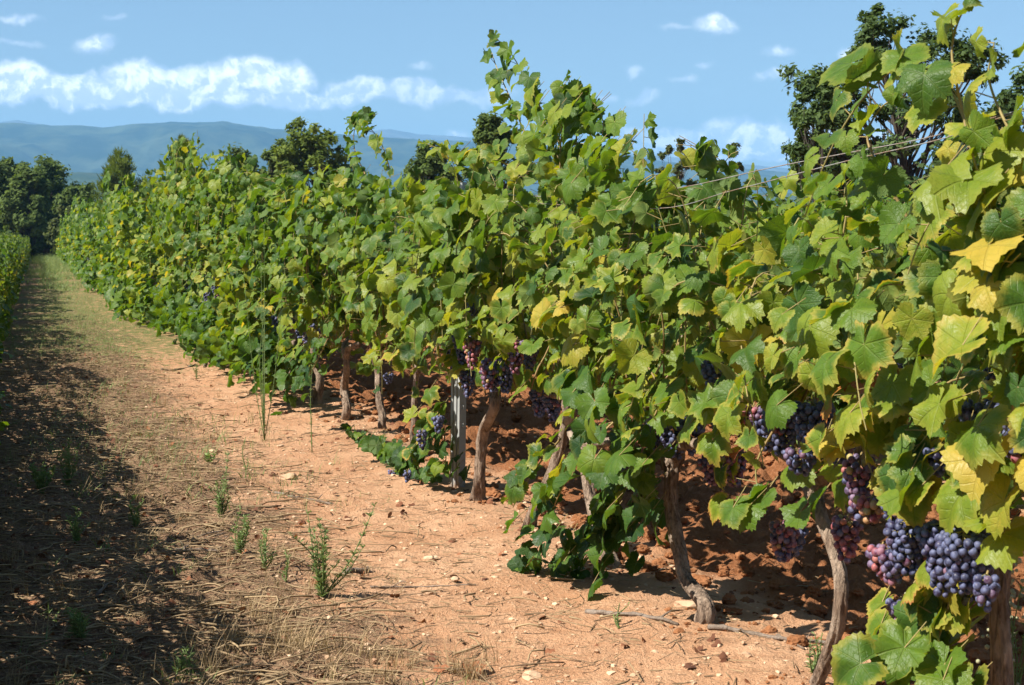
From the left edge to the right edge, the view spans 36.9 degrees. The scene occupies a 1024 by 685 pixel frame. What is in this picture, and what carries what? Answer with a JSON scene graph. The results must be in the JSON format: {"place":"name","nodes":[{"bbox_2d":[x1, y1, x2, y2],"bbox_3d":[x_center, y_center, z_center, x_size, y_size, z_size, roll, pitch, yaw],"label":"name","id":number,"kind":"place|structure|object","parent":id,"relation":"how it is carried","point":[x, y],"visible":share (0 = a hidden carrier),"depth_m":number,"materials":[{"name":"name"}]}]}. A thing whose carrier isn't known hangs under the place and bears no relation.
{"place":"outdoors","nodes":[
{"label":"outdoors","id":0,"kind":"place"},
{"bbox_2d":[2,253,389,509],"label":"green grass","id":1,"kind":"structure","parent":0,"point":[52,263],"depth_m":24.55,"materials":[{"name":"plant"}]},
{"bbox_2d":[0,353,623,684],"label":"dry grass","id":2,"kind":"structure","parent":0,"point":[472,676],"depth_m":5.31,"materials":[{"name":"plant"}]},
{"bbox_2d":[59,172,812,224],"bbox_3d":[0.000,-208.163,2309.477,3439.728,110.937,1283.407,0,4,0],"label":"hills","id":3,"kind":"structure","parent":0,"point":[80,177],"depth_m":2342.09,"materials":[{"name":"blue"}]},
{"bbox_2d":[0,121,922,192],"bbox_3d":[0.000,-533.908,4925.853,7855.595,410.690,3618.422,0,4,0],"label":"hills","id":4,"kind":"structure","parent":0,"point":[83,148],"depth_m":4782.00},
{"bbox_2d":[0,120,924,173],"bbox_3d":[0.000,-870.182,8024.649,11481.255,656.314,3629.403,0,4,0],"label":"mountain","id":5,"kind":"structure","parent":0,"point":[390,133],"depth_m":8678.64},
{"bbox_2d":[0,257,1023,684],"bbox_3d":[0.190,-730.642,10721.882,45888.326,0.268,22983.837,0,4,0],"label":"ground","id":6,"kind":"structure","parent":0,"point":[706,557],"depth_m":6.80,"materials":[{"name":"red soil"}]},
{"bbox_2d":[0,230,14,317],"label":"grape vine","id":7,"kind":"object","parent":6,"relation":"on","point":[3,241],"visible":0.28,"depth_m":25.91,"materials":[{"name":"green plant"}]},
{"bbox_2d":[2,258,12,328],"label":"grape vine","id":8,"kind":"object","parent":6,"relation":"on","point":[5,294],"visible":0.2,"depth_m":23.32,"materials":[{"name":"green plant"}]},
{"bbox_2d":[0,249,16,336],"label":"grape vine","id":9,"kind":"object","parent":6,"relation":"on","point":[6,284],"visible":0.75,"depth_m":21.19,"materials":[{"name":"green plant"}]},
{"bbox_2d":[8,236,18,300],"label":"grape vine","id":10,"kind":"object","parent":6,"relation":"on","point":[11,248],"visible":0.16,"depth_m":32.30,"materials":[{"name":"green plant"}]},
{"bbox_2d":[0,156,53,232],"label":"oak tree","id":11,"kind":"object","parent":6,"relation":"on","point":[8,166],"visible":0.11,"depth_m":110.29,"materials":[{"name":"green plant"}]},
{"bbox_2d":[0,162,55,256],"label":"oak tree","id":12,"kind":"object","parent":6,"relation":"on","point":[20,209],"visible":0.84,"depth_m":106.74,"materials":[{"name":"green plant"}]},
{"bbox_2d":[29,461,57,492],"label":"weed","id":13,"kind":"object","parent":6,"relation":"on","point":[39,479],"visible":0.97,"depth_m":8.21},
{"bbox_2d":[31,154,80,254],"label":"oak tree","id":14,"kind":"object","parent":6,"relation":"on","point":[52,170],"visible":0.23,"depth_m":116.46,"materials":[{"name":"green plant"}]},
{"bbox_2d":[48,438,79,485],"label":"weed","id":15,"kind":"object","parent":6,"relation":"on","point":[72,469],"visible":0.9,"depth_m":8.47,"materials":[{"name":"plant"}]},
{"bbox_2d":[58,215,69,264],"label":"grape vine","id":16,"kind":"object","parent":6,"relation":"on","point":[65,222],"visible":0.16,"depth_m":75.18,"materials":[{"name":"green plant"}]},
{"bbox_2d":[43,205,98,254],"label":"bush","id":17,"kind":"object","parent":6,"relation":"on","point":[52,233],"visible":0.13,"depth_m":103.58,"materials":[{"name":"green plant"}]},
{"bbox_2d":[49,180,95,223],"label":"oak tree","id":18,"kind":"object","parent":6,"relation":"on","point":[81,191],"visible":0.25,"depth_m":114.58,"materials":[{"name":"green plant"}]},
{"bbox_2d":[65,506,90,543],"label":"weed","id":19,"kind":"object","parent":6,"relation":"on","point":[75,524],"visible":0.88,"depth_m":7.02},
{"bbox_2d":[64,607,91,640],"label":"weed","id":20,"kind":"object","parent":6,"relation":"on","point":[80,626],"visible":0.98,"depth_m":5.24,"materials":[{"name":"plant"}]},
{"bbox_2d":[72,197,93,283],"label":"grape vine","id":21,"kind":"object","parent":6,"relation":"on","point":[82,209],"visible":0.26,"depth_m":46.71,"materials":[{"name":"green plant"}]},
{"bbox_2d":[66,195,100,275],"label":"grape vine","id":22,"kind":"object","parent":6,"relation":"on","point":[72,230],"visible":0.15,"depth_m":58.22,"materials":[{"name":"green plant"}]},
{"bbox_2d":[79,214,92,285],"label":"grape vine","id":23,"kind":"object","parent":6,"relation":"on","point":[83,223],"visible":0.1,"depth_m":45.24,"materials":[{"name":"green plant"}]},
{"bbox_2d":[71,204,102,279],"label":"grape vine","id":24,"kind":"object","parent":6,"relation":"on","point":[78,219],"visible":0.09,"depth_m":50.56,"materials":[{"name":"green plant"}]},
{"bbox_2d":[77,214,104,292],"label":"grape vine","id":25,"kind":"object","parent":6,"relation":"on","point":[91,272],"visible":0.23,"depth_m":39.93,"materials":[{"name":"green plant"}]},
{"bbox_2d":[72,189,111,276],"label":"grape vine","id":26,"kind":"object","parent":6,"relation":"on","point":[90,203],"visible":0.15,"depth_m":52.01,"materials":[{"name":"green plant"}]},
{"bbox_2d":[92,223,106,294],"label":"grape vine","id":27,"kind":"object","parent":6,"relation":"on","point":[99,258],"visible":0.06,"depth_m":37.40,"materials":[{"name":"green plant"}]},
{"bbox_2d":[87,202,134,288],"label":"grape vine","id":28,"kind":"object","parent":6,"relation":"on","point":[92,233],"visible":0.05,"depth_m":40.94,"materials":[{"name":"green plant"}]},
{"bbox_2d":[93,197,140,291],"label":"grape vine","id":29,"kind":"object","parent":6,"relation":"on","point":[96,233],"visible":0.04,"depth_m":38.84,"materials":[{"name":"green plant"}]},
{"bbox_2d":[91,146,148,207],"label":"pine tree","id":30,"kind":"object","parent":6,"relation":"on","point":[120,166],"visible":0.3,"depth_m":99.09,"materials":[{"name":"green plant"}]},
{"bbox_2d":[93,168,151,293],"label":"grape vine","id":31,"kind":"object","parent":6,"relation":"on","point":[106,189],"visible":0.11,"depth_m":36.54,"materials":[{"name":"green plant"}]},
{"bbox_2d":[98,210,151,292],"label":"grape vine","id":32,"kind":"object","parent":6,"relation":"on","point":[104,260],"visible":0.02,"depth_m":34.39,"materials":[{"name":"green plant"}]},
{"bbox_2d":[96,187,154,307],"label":"grape vine","id":33,"kind":"object","parent":6,"relation":"on","point":[107,241],"visible":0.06,"depth_m":30.66,"materials":[{"name":"green plant"}]},
{"bbox_2d":[99,209,156,317],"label":"grape vine","id":34,"kind":"object","parent":6,"relation":"on","point":[120,252],"visible":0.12,"depth_m":27.81,"materials":[{"name":"green plant"}]},
{"bbox_2d":[107,226,160,312],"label":"grape vine","id":35,"kind":"object","parent":6,"relation":"on","point":[115,271],"visible":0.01,"depth_m":28.43,"materials":[{"name":"green plant"}]},
{"bbox_2d":[127,494,143,526],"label":"weed","id":36,"kind":"object","parent":6,"relation":"on","point":[136,520],"visible":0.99,"depth_m":7.32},
{"bbox_2d":[109,154,168,210],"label":"grape vine","id":37,"kind":"object","parent":6,"relation":"on","point":[144,183],"visible":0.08,"depth_m":35.39,"materials":[{"name":"green plant"}]},
{"bbox_2d":[107,157,180,311],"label":"grape vine","id":38,"kind":"object","parent":6,"relation":"on","point":[130,180],"visible":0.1,"depth_m":29.45,"materials":[{"name":"green plant"}]},
{"bbox_2d":[106,158,189,320],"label":"grape vine","id":39,"kind":"object","parent":6,"relation":"on","point":[122,234],"visible":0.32,"depth_m":26.41,"materials":[{"name":"green plant"}]},
{"bbox_2d":[126,198,169,320],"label":"grape vine","id":40,"kind":"object","parent":6,"relation":"on","point":[141,221],"visible":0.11,"depth_m":25.45,"materials":[{"name":"green plant"}]},
{"bbox_2d":[148,176,171,331],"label":"grape vine","id":41,"kind":"object","parent":6,"relation":"on","point":[156,199],"visible":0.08,"depth_m":23.21,"materials":[{"name":"green plant"}]},
{"bbox_2d":[124,216,210,325],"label":"grape vine","id":42,"kind":"object","parent":6,"relation":"on","point":[138,310],"visible":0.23,"depth_m":24.49,"materials":[{"name":"green plant"}]},
{"bbox_2d":[139,204,210,329],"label":"grape vine","id":43,"kind":"object","parent":6,"relation":"on","point":[153,246],"visible":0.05,"depth_m":24.00,"materials":[{"name":"green plant"}]},
{"bbox_2d":[145,170,208,334],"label":"grape vine","id":44,"kind":"object","parent":6,"relation":"on","point":[159,212],"visible":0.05,"depth_m":21.85,"materials":[{"name":"green plant"}]},
{"bbox_2d":[162,133,191,181],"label":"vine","id":45,"kind":"object","parent":6,"relation":"on","point":[178,156],"visible":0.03,"depth_m":91.00,"materials":[{"name":"green plant"}]},
{"bbox_2d":[170,645,198,681],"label":"weed","id":46,"kind":"object","parent":6,"relation":"on","point":[181,664],"visible":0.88,"depth_m":4.81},
{"bbox_2d":[153,171,240,333],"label":"grape vine","id":47,"kind":"object","parent":6,"relation":"on","point":[160,309],"visible":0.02,"depth_m":20.95,"materials":[{"name":"green plant"}]},
{"bbox_2d":[152,137,254,343],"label":"grape vine","id":48,"kind":"object","parent":6,"relation":"on","point":[176,168],"visible":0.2,"depth_m":19.91,"materials":[{"name":"green plant"}]},
{"bbox_2d":[165,131,265,355],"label":"grape vine","id":49,"kind":"object","parent":6,"relation":"on","point":[221,169],"visible":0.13,"depth_m":18.07,"materials":[{"name":"green plant"}]},
{"bbox_2d":[206,453,230,517],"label":"weed","id":50,"kind":"object","parent":6,"relation":"on","point":[221,504],"visible":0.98,"depth_m":7.67,"materials":[{"name":"plant"}]},
{"bbox_2d":[169,166,270,351],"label":"grape vine","id":51,"kind":"object","parent":6,"relation":"on","point":[181,176],"visible":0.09,"depth_m":19.15,"materials":[{"name":"green plant"}]},
{"bbox_2d":[167,177,287,365],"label":"grape vine","id":52,"kind":"object","parent":6,"relation":"on","point":[192,227],"visible":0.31,"depth_m":17.19,"materials":[{"name":"green plant"}]},
{"bbox_2d":[0,324,467,684],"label":"weeds","id":53,"kind":"object","parent":6,"relation":"on","point":[152,544],"visible":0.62,"depth_m":8.80,"materials":[{"name":"plant"}]},
{"bbox_2d":[229,506,250,553],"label":"weed","id":54,"kind":"object","parent":6,"relation":"on","point":[240,539],"visible":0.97,"depth_m":6.75,"materials":[{"name":"plant"}]},
{"bbox_2d":[222,142,262,201],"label":"oak tree","id":55,"kind":"object","parent":6,"relation":"on","point":[235,152],"visible":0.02,"depth_m":94.00,"materials":[{"name":"green plant"}]},
{"bbox_2d":[190,155,309,367],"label":"grape vine","id":56,"kind":"object","parent":6,"relation":"on","point":[213,185],"visible":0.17,"depth_m":16.27,"materials":[{"name":"green plant"}]},
{"bbox_2d":[196,168,309,370],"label":"grape vine","id":57,"kind":"object","parent":6,"relation":"on","point":[223,313],"visible":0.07,"depth_m":15.40,"materials":[{"name":"green plant"}]},
{"bbox_2d":[244,224,285,440],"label":"weed","id":58,"kind":"object","parent":6,"relation":"on","point":[262,398],"visible":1,"depth_m":10.72,"materials":[{"name":"plant"}]},
{"bbox_2d":[257,528,276,569],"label":"weed","id":59,"kind":"object","parent":6,"relation":"on","point":[264,551],"visible":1,"depth_m":6.34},
{"bbox_2d":[209,185,339,375],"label":"grape vine","id":60,"kind":"object","parent":6,"relation":"on","point":[231,357],"visible":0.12,"depth_m":14.51,"materials":[{"name":"green plant"}]},
{"bbox_2d":[259,138,305,188],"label":"broadleaf tree","id":61,"kind":"object","parent":6,"relation":"on","point":[272,171],"visible":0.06,"depth_m":73.15,"materials":[{"name":"green plant"}]},
{"bbox_2d":[220,184,370,393],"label":"grape vine","id":62,"kind":"object","parent":6,"relation":"on","point":[230,296],"visible":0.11,"depth_m":13.66,"materials":[{"name":"green plant"}]},
{"bbox_2d":[227,165,388,414],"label":"grape vine","id":63,"kind":"object","parent":6,"relation":"on","point":[283,378],"visible":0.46,"depth_m":12.59,"materials":[{"name":"green plant"}]},
{"bbox_2d":[269,116,359,188],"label":"broadleaf tree","id":64,"kind":"object","parent":6,"relation":"on","point":[312,153],"visible":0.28,"depth_m":71.01,"materials":[{"name":"leaf"},{"name":"bark"}]},
{"bbox_2d":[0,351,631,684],"bbox_3d":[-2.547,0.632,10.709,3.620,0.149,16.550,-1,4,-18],"label":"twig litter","id":65,"kind":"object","parent":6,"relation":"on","point":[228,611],"visible":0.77,"depth_m":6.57,"materials":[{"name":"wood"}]},
{"bbox_2d":[265,164,398,420],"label":"grape vine","id":66,"kind":"object","parent":6,"relation":"on","point":[302,219],"visible":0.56,"depth_m":11.39,"materials":[{"name":"green plant"}]},
{"bbox_2d":[289,502,376,596],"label":"weed","id":67,"kind":"object","parent":6,"relation":"on","point":[320,574],"visible":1,"depth_m":5.86,"materials":[{"name":"plant"}]},
{"bbox_2d":[309,106,436,428],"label":"grape vine","id":68,"kind":"object","parent":6,"relation":"on","point":[341,179],"visible":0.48,"depth_m":10.80,"materials":[{"name":"green plant"}]},
{"bbox_2d":[309,158,504,492],"bbox_3d":[-0.607,-0.169,9.683,1.026,2.024,3.124,-1,4,-17],"label":"grape vine","id":69,"kind":"object","parent":6,"relation":"on","point":[407,460],"visible":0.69,"depth_m":9.39,"materials":[{"name":"green plant"}]},
{"bbox_2d":[370,581,468,587],"bbox_3d":[-0.355,0.965,6.118,0.421,0.040,0.062,0,4,-5],"label":"vine cutting","id":70,"kind":"object","parent":6,"relation":"on","point":[393,586],"visible":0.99,"depth_m":6.13,"materials":[{"name":"brown wood"}]},
{"bbox_2d":[391,140,467,190],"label":"oak tree","id":71,"kind":"object","parent":6,"relation":"on","point":[430,167],"visible":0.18,"depth_m":57.16,"materials":[{"name":"green plant"}]},
{"bbox_2d":[0,352,882,684],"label":"dead leaves","id":72,"kind":"object","parent":6,"relation":"on","point":[722,656],"visible":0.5,"depth_m":6.56,"materials":[{"name":"brown plant"}]},
{"bbox_2d":[450,182,467,487],"bbox_3d":[-0.297,0.090,8.621,0.098,1.970,0.052,6,7,45],"label":"metal post","id":73,"kind":"object","parent":6,"relation":"on","point":[458,416],"visible":0.22,"depth_m":8.63,"materials":[{"name":"metal"}]},
{"bbox_2d":[360,139,574,500],"bbox_3d":[-0.154,-0.080,8.050,1.074,2.058,2.391,-1,4,-17],"label":"grape vine","id":74,"kind":"object","parent":6,"relation":"on","point":[386,280],"visible":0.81,"depth_m":8.02,"materials":[{"name":"green plant"}]},
{"bbox_2d":[460,110,524,194],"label":"oak tree","id":75,"kind":"object","parent":6,"relation":"on","point":[486,131],"visible":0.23,"depth_m":47.34,"materials":[{"name":"green plant"}]},
{"bbox_2d":[0,317,989,684],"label":"straw litter","id":76,"kind":"object","parent":6,"relation":"on","point":[100,571],"visible":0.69,"depth_m":6.56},
{"bbox_2d":[522,670,540,680],"bbox_3d":[0.064,1.067,4.917,0.060,0.032,0.042,-1,4,-17],"label":"stone","id":77,"kind":"object","parent":6,"relation":"on","point":[533,673],"visible":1,"depth_m":4.91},
{"bbox_2d":[383,29,683,525],"bbox_3d":[0.128,-0.250,7.056,1.121,2.500,2.868,-1,4,-17],"label":"grape vine","id":78,"kind":"object","parent":6,"relation":"on","point":[451,285],"visible":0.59,"depth_m":7.07,"materials":[{"name":"green plant"}]},
{"bbox_2d":[508,108,1023,196],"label":"trellis wire","id":79,"kind":"object","parent":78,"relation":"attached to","point":[822,157],"visible":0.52,"depth_m":4.55,"materials":[{"name":"metal"}]},
{"bbox_2d":[516,110,1023,208],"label":"trellis wire","id":80,"kind":"object","parent":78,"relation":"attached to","point":[811,170],"visible":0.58,"depth_m":4.56,"materials":[{"name":"metal"}]},
{"bbox_2d":[522,188,609,374],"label":"grape vine","id":81,"kind":"object","parent":6,"relation":"on","point":[531,338],"visible":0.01,"depth_m":15.38,"materials":[{"name":"green plant"}]},
{"bbox_2d":[536,212,665,374],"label":"grape vine","id":82,"kind":"object","parent":6,"relation":"on","point":[539,280],"visible":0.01,"depth_m":14.47,"materials":[{"name":"green plant"}]},
{"bbox_2d":[453,70,780,598],"bbox_3d":[0.395,-0.051,6.446,1.094,2.165,2.433,-1,4,-17],"label":"grape vine","id":83,"kind":"object","parent":6,"relation":"on","point":[604,531],"visible":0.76,"depth_m":6.03,"materials":[{"name":"green plant"}]},
{"bbox_2d":[549,210,702,397],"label":"grape vine","id":84,"kind":"object","parent":6,"relation":"on","point":[623,312],"visible":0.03,"depth_m":13.37,"materials":[{"name":"green plant"}]},
{"bbox_2d":[585,609,678,625],"bbox_3d":[0.428,0.975,5.513,0.396,0.063,0.039,3,5,35],"label":"vine cutting","id":85,"kind":"object","parent":6,"relation":"on","point":[605,612],"visible":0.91,"depth_m":5.50,"materials":[{"name":"brown wood"}]},
{"bbox_2d":[312,382,1023,684],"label":"soil clods","id":86,"kind":"object","parent":6,"relation":"on","point":[982,654],"visible":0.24,"depth_m":6.68,"materials":[{"name":"soil"}]},
{"bbox_2d":[654,138,699,185],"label":"broadleaf tree","id":87,"kind":"object","parent":6,"relation":"on","point":[677,168],"visible":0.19,"depth_m":59.48,"materials":[{"name":"green plant"}]},
{"bbox_2d":[674,600,696,608],"bbox_3d":[0.639,0.965,5.630,0.088,0.037,0.071,0,4,0],"label":"stone","id":88,"kind":"object","parent":6,"relation":"on","point":[689,604],"visible":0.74,"depth_m":5.61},
{"bbox_2d":[605,170,795,393],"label":"grape vine","id":89,"kind":"object","parent":6,"relation":"on","point":[667,318],"visible":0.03,"depth_m":12.50,"materials":[{"name":"green plant"}]},
{"bbox_2d":[516,163,943,623],"bbox_3d":[0.733,0.239,5.288,1.051,1.707,1.782,-1,4,-17],"label":"grape vine","id":90,"kind":"object","parent":6,"relation":"on","point":[721,460],"visible":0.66,"depth_m":5.36,"materials":[{"name":"green plant"}]},
{"bbox_2d":[715,142,747,206],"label":"bush","id":91,"kind":"object","parent":6,"relation":"on","point":[741,166],"visible":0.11,"depth_m":57.53,"materials":[{"name":"green plant"}]},
{"bbox_2d":[645,183,819,415],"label":"grape vine","id":92,"kind":"object","parent":6,"relation":"on","point":[748,229],"visible":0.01,"depth_m":11.92,"materials":[{"name":"green plant"}]},
{"bbox_2d":[707,624,863,643],"bbox_3d":[0.966,1.001,5.196,0.634,0.066,0.108,1,4,20],"label":"vine cutting","id":93,"kind":"object","parent":6,"relation":"on","point":[719,627],"visible":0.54,"depth_m":5.27,"materials":[{"name":"brown wood"}]},
{"bbox_2d":[667,176,927,435],"bbox_3d":[1.946,-0.163,10.693,1.355,1.924,2.202,-1,4,-17],"label":"grape vine","id":94,"kind":"object","parent":6,"relation":"on","point":[710,239],"visible":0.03,"depth_m":10.53,"materials":[{"name":"green plant"}]},
{"bbox_2d":[603,160,1023,684],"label":"grape vine","id":95,"kind":"object","parent":6,"relation":"on","point":[819,428],"visible":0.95,"depth_m":4.29,"materials":[{"name":"green plant"}]},
{"bbox_2d":[803,632,823,672],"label":"weed","id":96,"kind":"object","parent":6,"relation":"on","point":[812,667],"visible":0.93,"depth_m":4.80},
{"bbox_2d":[786,78,866,212],"bbox_3d":[5.265,-2.294,25.832,1.331,4.460,1.371,0,4,0],"label":"oak sapling","id":97,"kind":"object","parent":6,"relation":"on","point":[817,118],"visible":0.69,"depth_m":25.61,"materials":[{"name":"green plant"}]},
{"bbox_2d":[775,187,878,217],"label":"grape vine","id":98,"kind":"object","parent":6,"relation":"on","point":[783,193],"visible":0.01,"depth_m":16.33,"materials":[{"name":"green plant"}]},
{"bbox_2d":[745,165,909,453],"bbox_3d":[2.114,-0.158,10.343,1.342,2.011,2.521,-1,4,-17],"label":"grape vine","id":99,"kind":"object","parent":6,"relation":"on","point":[834,204],"visible":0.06,"depth_m":9.79,"materials":[{"name":"green plant"}]},
{"bbox_2d":[763,0,1023,684],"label":"grape vine","id":100,"kind":"object","parent":6,"relation":"on","point":[959,558],"visible":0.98,"depth_m":3.51,"materials":[{"name":"green plant"}]},
{"bbox_2d":[782,170,1012,480],"bbox_3d":[2.504,-0.088,9.187,1.262,1.925,3.037,-1,4,-17],"label":"grape vine","id":101,"kind":"object","parent":6,"relation":"on","point":[903,195],"visible":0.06,"depth_m":8.86,"materials":[{"name":"green plant"}]},
{"bbox_2d":[776,2,1019,298],"bbox_3d":[6.955,-3.041,26.569,4.434,5.853,3.901,2,5,30],"label":"oak tree","id":102,"kind":"object","parent":6,"relation":"on","point":[873,27],"visible":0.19,"depth_m":26.31,"materials":[{"name":"green plant"}]},
{"bbox_2d":[784,28,1023,463],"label":"grape vine","id":103,"kind":"object","parent":6,"relation":"on","point":[920,86],"visible":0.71,"depth_m":3.29,"materials":[{"name":"green plant"}]},
{"bbox_2d":[898,120,1023,508],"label":"grape vine","id":104,"kind":"object","parent":6,"relation":"on","point":[907,262],"visible":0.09,"depth_m":8.13,"materials":[{"name":"green plant"}]},
{"bbox_2d":[976,551,1023,684],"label":"vine","id":105,"kind":"object","parent":6,"relation":"on","point":[1013,633],"visible":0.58,"depth_m":4.26,"materials":[{"name":"wood"}]},
{"bbox_2d":[997,62,1023,130],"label":"oak tree","id":106,"kind":"object","parent":6,"relation":"on","point":[1018,83],"visible":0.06,"depth_m":30.71,"materials":[{"name":"green plant"}]},
{"bbox_2d":[0,0,1023,168],"label":"sky","id":107,"kind":"structure","parent":0,"point":[707,68],"materials":[{"name":"blue"}]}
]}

